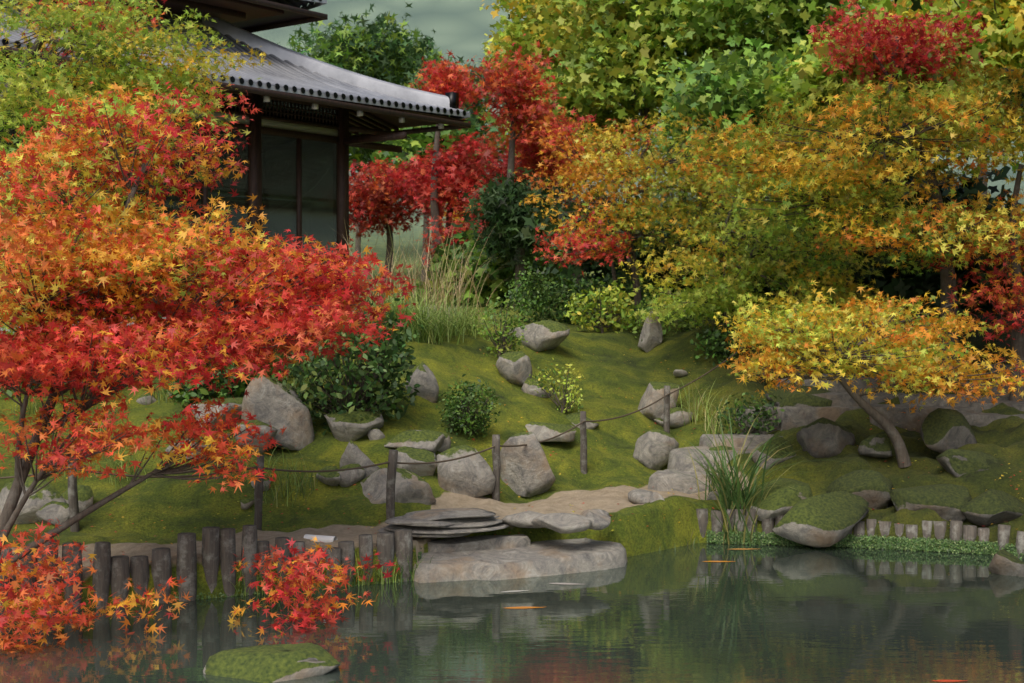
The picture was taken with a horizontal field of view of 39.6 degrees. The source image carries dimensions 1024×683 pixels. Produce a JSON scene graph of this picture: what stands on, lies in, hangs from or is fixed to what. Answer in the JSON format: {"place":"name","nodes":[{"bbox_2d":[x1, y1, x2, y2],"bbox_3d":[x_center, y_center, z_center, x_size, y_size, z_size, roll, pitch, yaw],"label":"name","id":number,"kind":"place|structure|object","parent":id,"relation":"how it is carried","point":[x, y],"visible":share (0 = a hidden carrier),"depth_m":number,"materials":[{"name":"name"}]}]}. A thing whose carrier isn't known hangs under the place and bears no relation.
{"place":"outdoors","nodes":[
{"label":"outdoors","id":0,"kind":"place"},
{"bbox_2d":[0,543,1023,682],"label":"pond water","id":1,"kind":"structure","parent":0,"point":[757,613],"depth_m":12.27,"materials":[{"name":"green liquid"}]},
{"bbox_2d":[503,548,967,681],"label":"koi fish","id":2,"kind":"object","parent":1,"relation":"in","point":[524,607],"visible":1,"depth_m":13.87},
{"bbox_2d":[0,0,1023,617],"bbox_3d":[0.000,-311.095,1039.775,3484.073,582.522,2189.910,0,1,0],"label":"terrain","id":3,"kind":"structure","parent":0,"point":[614,382],"depth_m":18.63,"materials":[{"name":"green plant"}]},
{"bbox_2d":[0,325,116,396],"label":"dark shrub leaves","id":4,"kind":"object","parent":3,"relation":"on","point":[9,392],"visible":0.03,"depth_m":18.88,"materials":[{"name":"green plant"}]},
{"bbox_2d":[0,0,272,341],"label":"maple tree","id":5,"kind":"object","parent":3,"relation":"on","point":[99,46],"visible":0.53,"depth_m":19.34,"materials":[{"name":"green plant"}]},
{"bbox_2d":[0,71,416,652],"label":"maple tree","id":6,"kind":"object","parent":3,"relation":"on","point":[257,309],"visible":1,"depth_m":12.81,"materials":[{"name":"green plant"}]},
{"bbox_2d":[161,354,273,404],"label":"dark shrub leaves","id":7,"kind":"object","parent":3,"relation":"on","point":[201,392],"visible":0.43,"depth_m":18.73,"materials":[{"name":"green plant"}]},
{"bbox_2d":[0,0,470,323],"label":"temple building","id":8,"kind":"structure","parent":3,"relation":"on","point":[300,101],"depth_m":36.95,"materials":[{"name":"tile"}]},
{"bbox_2d":[211,313,326,377],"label":"dark shrub leaves","id":9,"kind":"object","parent":3,"relation":"on","point":[275,360],"visible":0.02,"depth_m":19.67,"materials":[{"name":"green plant"}]},
{"bbox_2d":[209,63,383,241],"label":"tree","id":10,"kind":"object","parent":3,"relation":"on","point":[284,159],"visible":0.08,"depth_m":73.97,"materials":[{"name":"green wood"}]},
{"bbox_2d":[304,534,337,541],"bbox_3d":[-1.956,2.028,14.526,0.345,0.100,0.100,1,1,22],"label":"paper sheet","id":11,"kind":"object","parent":3,"relation":"on","point":[322,538],"visible":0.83,"depth_m":14.48,"materials":[{"name":"white paper"}]},
{"bbox_2d":[272,292,423,435],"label":"camellia leaves","id":12,"kind":"object","parent":3,"relation":"on","point":[354,393],"visible":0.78,"depth_m":18.03,"materials":[{"name":"green plant"}]},
{"bbox_2d":[277,2,442,262],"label":"tree","id":13,"kind":"object","parent":3,"relation":"on","point":[380,54],"visible":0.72,"depth_m":91.22,"materials":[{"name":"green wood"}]},
{"bbox_2d":[67,386,670,531],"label":"fence posts","id":14,"kind":"object","parent":3,"relation":"on","point":[258,490],"visible":0.66,"depth_m":15.90,"materials":[{"name":"brown wood"}]},
{"bbox_2d":[0,342,748,478],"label":"fence rope","id":15,"kind":"object","parent":14,"relation":"attached to","point":[408,462],"visible":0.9,"depth_m":16.25,"materials":[{"name":"brown fabric"}]},
{"bbox_2d":[317,151,456,286],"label":"tree","id":16,"kind":"object","parent":3,"relation":"on","point":[373,200],"visible":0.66,"depth_m":49.04,"materials":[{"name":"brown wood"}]},
{"bbox_2d":[61,369,732,511],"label":"rocks","id":17,"kind":"object","parent":3,"relation":"on","point":[347,478],"visible":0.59,"depth_m":18.02,"materials":[{"name":"stone"}]},
{"bbox_2d":[369,115,488,288],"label":"tree","id":18,"kind":"object","parent":3,"relation":"on","point":[412,144],"visible":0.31,"depth_m":61.10,"materials":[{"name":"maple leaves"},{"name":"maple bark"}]},
{"bbox_2d":[349,52,511,237],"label":"tree","id":19,"kind":"object","parent":3,"relation":"on","point":[475,122],"visible":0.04,"depth_m":77.98,"materials":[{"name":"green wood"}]},
{"bbox_2d":[383,129,506,244],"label":"tree","id":20,"kind":"object","parent":3,"relation":"on","point":[447,186],"visible":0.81,"depth_m":46.15,"materials":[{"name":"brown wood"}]},
{"bbox_2d":[409,50,482,251],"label":"tree","id":21,"kind":"object","parent":3,"relation":"on","point":[439,84],"visible":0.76,"depth_m":45.60,"materials":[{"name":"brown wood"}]},
{"bbox_2d":[422,200,470,238],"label":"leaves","id":22,"kind":"object","parent":3,"relation":"on","point":[462,221],"visible":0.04,"depth_m":57.57,"materials":[{"name":"green plant"}]},
{"bbox_2d":[414,212,488,266],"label":"red maple tree","id":23,"kind":"object","parent":3,"relation":"on","point":[444,234],"visible":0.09,"depth_m":43.04,"materials":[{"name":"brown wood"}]},
{"bbox_2d":[436,374,500,438],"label":"round shrub leaves","id":24,"kind":"object","parent":3,"relation":"on","point":[467,422],"visible":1,"depth_m":18.73,"materials":[{"name":"green plant"}]},
{"bbox_2d":[406,223,590,308],"bbox_3d":[-0.337,-1.868,39.736,4.656,2.946,4.782,1,2,34],"label":"shrub","id":25,"kind":"object","parent":3,"relation":"on","point":[493,281],"visible":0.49,"depth_m":38.55,"materials":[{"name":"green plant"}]},
{"bbox_2d":[473,289,527,357],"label":"thin shrub leaves","id":26,"kind":"object","parent":3,"relation":"on","point":[502,338],"visible":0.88,"depth_m":21.63,"materials":[{"name":"green plant"}]},
{"bbox_2d":[10,217,1000,595],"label":"grass","id":27,"kind":"structure","parent":3,"relation":"on","point":[444,323],"depth_m":20.30,"materials":[{"name":"green plant"}]},
{"bbox_2d":[475,24,541,95],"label":"tree","id":28,"kind":"object","parent":3,"relation":"on","point":[497,42],"visible":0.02,"depth_m":59.30,"materials":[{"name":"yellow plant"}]},
{"bbox_2d":[0,309,1023,682],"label":"garden rocks","id":29,"kind":"object","parent":3,"relation":"on","point":[838,511],"visible":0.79,"depth_m":16.81,"materials":[{"name":"stone"}]},
{"bbox_2d":[0,508,1023,615],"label":"log retaining wall","id":30,"kind":"structure","parent":3,"relation":"on","point":[218,546],"depth_m":13.64,"materials":[{"name":"brown wood"}]},
{"bbox_2d":[457,167,569,309],"bbox_3d":[0.112,-2.632,36.979,3.183,3.948,3.443,0,1,0],"label":"pine tree","id":31,"kind":"object","parent":3,"relation":"on","point":[502,210],"visible":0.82,"depth_m":36.39,"materials":[{"name":"green plant"}]},
{"bbox_2d":[10,349,1021,561],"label":"fallen leaves","id":32,"kind":"object","parent":3,"relation":"on","point":[484,458],"visible":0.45,"depth_m":16.89,"materials":[{"name":"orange plant"}]},
{"bbox_2d":[456,34,578,181],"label":"tree","id":33,"kind":"object","parent":3,"relation":"on","point":[514,83],"visible":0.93,"depth_m":40.45,"materials":[{"name":"red plant"}]},
{"bbox_2d":[449,141,589,228],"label":"tree","id":34,"kind":"object","parent":3,"relation":"on","point":[495,169],"visible":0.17,"depth_m":43.97,"materials":[{"name":"red plant"}]},
{"bbox_2d":[503,258,558,320],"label":"topiary bush leaves","id":35,"kind":"object","parent":3,"relation":"on","point":[524,288],"visible":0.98,"depth_m":26.85,"materials":[{"name":"green plant"}]},
{"bbox_2d":[503,118,586,259],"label":"tree","id":36,"kind":"object","parent":3,"relation":"on","point":[531,158],"visible":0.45,"depth_m":42.37,"materials":[{"name":"red plant"}]},
{"bbox_2d":[479,0,616,289],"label":"tree","id":37,"kind":"object","parent":3,"relation":"on","point":[517,29],"visible":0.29,"depth_m":49.27,"materials":[{"name":"green plant"}]},
{"bbox_2d":[511,270,593,324],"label":"hedge leaves","id":38,"kind":"object","parent":3,"relation":"on","point":[560,308],"visible":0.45,"depth_m":27.80,"materials":[{"name":"green plant"}]},
{"bbox_2d":[529,358,583,412],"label":"shrub leaves","id":39,"kind":"object","parent":3,"relation":"on","point":[565,399],"visible":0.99,"depth_m":20.57,"materials":[{"name":"yellow plant"}]},
{"bbox_2d":[498,53,658,290],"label":"tree","id":40,"kind":"object","parent":3,"relation":"on","point":[603,114],"visible":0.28,"depth_m":44.53,"materials":[{"name":"red plant"}]},
{"bbox_2d":[514,100,657,322],"bbox_3d":[1.397,-2.339,27.084,2.827,4.199,2.747,0,1,0],"label":"maple tree","id":41,"kind":"object","parent":3,"relation":"on","point":[567,143],"visible":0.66,"depth_m":26.76,"materials":[{"name":"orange plant"}]},
{"bbox_2d":[556,270,624,323],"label":"hedge leaves","id":42,"kind":"object","parent":3,"relation":"on","point":[586,284],"visible":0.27,"depth_m":27.77,"materials":[{"name":"green plant"}]},
{"bbox_2d":[170,530,1023,601],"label":"ground cover plants","id":43,"kind":"object","parent":3,"relation":"on","point":[949,546],"visible":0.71,"depth_m":16.29,"materials":[{"name":"green plant"}]},
{"bbox_2d":[563,275,640,332],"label":"light camellia bush leaves","id":44,"kind":"object","parent":3,"relation":"on","point":[619,307],"visible":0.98,"depth_m":24.84,"materials":[{"name":"green plant"}]},
{"bbox_2d":[593,270,658,320],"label":"hedge leaves","id":45,"kind":"object","parent":3,"relation":"on","point":[630,289],"visible":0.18,"depth_m":27.79,"materials":[{"name":"green plant"}]},
{"bbox_2d":[530,0,781,201],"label":"tree","id":46,"kind":"object","parent":3,"relation":"on","point":[626,44],"visible":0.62,"depth_m":42.38,"materials":[{"name":"green plant"}]},
{"bbox_2d":[521,175,799,311],"bbox_3d":[3.449,-1.802,31.443,5.912,4.023,4.845,-1,2,-34],"label":"tree","id":47,"kind":"object","parent":3,"relation":"on","point":[585,267],"visible":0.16,"depth_m":30.43,"materials":[{"name":"plant"}]},
{"bbox_2d":[519,105,810,322],"bbox_3d":[2.917,-2.292,26.297,5.594,4.169,3.937,0,1,0],"label":"maple tree","id":48,"kind":"object","parent":3,"relation":"on","point":[628,224],"visible":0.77,"depth_m":25.85,"materials":[{"name":"orange plant"}]},
{"bbox_2d":[620,286,711,337],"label":"shrub leaves","id":49,"kind":"object","parent":3,"relation":"on","point":[683,324],"visible":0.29,"depth_m":24.79,"materials":[{"name":"green plant"}]},
{"bbox_2d":[690,317,765,366],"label":"shrub leaves","id":50,"kind":"object","parent":3,"relation":"on","point":[713,337],"visible":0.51,"depth_m":22.80,"materials":[{"name":"green plant"}]},
{"bbox_2d":[634,32,825,187],"bbox_3d":[6.531,-4.470,37.403,6.748,7.335,6.571,0,1,0],"label":"tree","id":51,"kind":"object","parent":3,"relation":"on","point":[732,88],"visible":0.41,"depth_m":36.08,"materials":[{"name":"green plant"}]},
{"bbox_2d":[711,386,784,434],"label":"camellia leaves","id":52,"kind":"object","parent":3,"relation":"on","point":[742,409],"visible":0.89,"depth_m":19.94,"materials":[{"name":"green plant"}]},
{"bbox_2d":[635,0,895,129],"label":"tree","id":53,"kind":"object","parent":3,"relation":"on","point":[789,22],"visible":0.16,"depth_m":39.51,"materials":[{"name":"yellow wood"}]},
{"bbox_2d":[615,201,916,354],"bbox_3d":[3.964,-1.039,23.243,4.611,2.656,4.431,0,1,0],"label":"maple tree","id":54,"kind":"object","parent":3,"relation":"on","point":[726,286],"visible":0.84,"depth_m":22.83,"materials":[{"name":"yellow plant"}]},
{"bbox_2d":[669,138,954,308],"bbox_3d":[6.399,-2.247,32.748,6.738,4.768,6.576,0,1,0],"label":"tree","id":55,"kind":"object","parent":3,"relation":"on","point":[768,290],"visible":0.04,"depth_m":30.64,"materials":[{"name":"green plant"}]},
{"bbox_2d":[648,318,1023,493],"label":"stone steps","id":56,"kind":"structure","parent":3,"relation":"on","point":[838,395],"depth_m":19.83,"materials":[{"name":"stone"}]},
{"bbox_2d":[676,58,1023,370],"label":"maple tree","id":57,"kind":"object","parent":3,"relation":"on","point":[791,163],"visible":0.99,"depth_m":19.38,"materials":[{"name":"yellow plant"}]},
{"bbox_2d":[713,280,1023,467],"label":"maple tree","id":58,"kind":"object","parent":3,"relation":"on","point":[919,371],"visible":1,"depth_m":17.45,"materials":[{"name":"yellow plant"}]},
{"bbox_2d":[762,4,1008,172],"bbox_3d":[8.739,-4.249,32.907,4.946,7.318,6.243,-1,2,-34],"label":"tree","id":59,"kind":"object","parent":3,"relation":"on","point":[806,73],"visible":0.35,"depth_m":32.16,"materials":[{"name":"green plant"}]},
{"bbox_2d":[807,0,990,172],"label":"tree","id":60,"kind":"object","parent":3,"relation":"on","point":[895,41],"visible":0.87,"depth_m":30.89,"materials":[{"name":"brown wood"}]},
{"bbox_2d":[780,151,1023,316],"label":"tree","id":61,"kind":"object","parent":3,"relation":"on","point":[902,284],"visible":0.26,"depth_m":27.29,"materials":[{"name":"green plant"}]},
{"bbox_2d":[781,0,1023,108],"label":"tree","id":62,"kind":"object","parent":3,"relation":"on","point":[916,5],"visible":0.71,"depth_m":25.41,"materials":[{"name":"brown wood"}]},
{"bbox_2d":[857,0,1023,200],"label":"tree","id":63,"kind":"object","parent":3,"relation":"on","point":[1002,34],"visible":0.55,"depth_m":35.48,"materials":[{"name":"plant"}]},
{"bbox_2d":[946,164,1023,400],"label":"maple tree","id":64,"kind":"object","parent":3,"relation":"on","point":[1015,323],"visible":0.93,"depth_m":20.03,"materials":[{"name":"red plant"}]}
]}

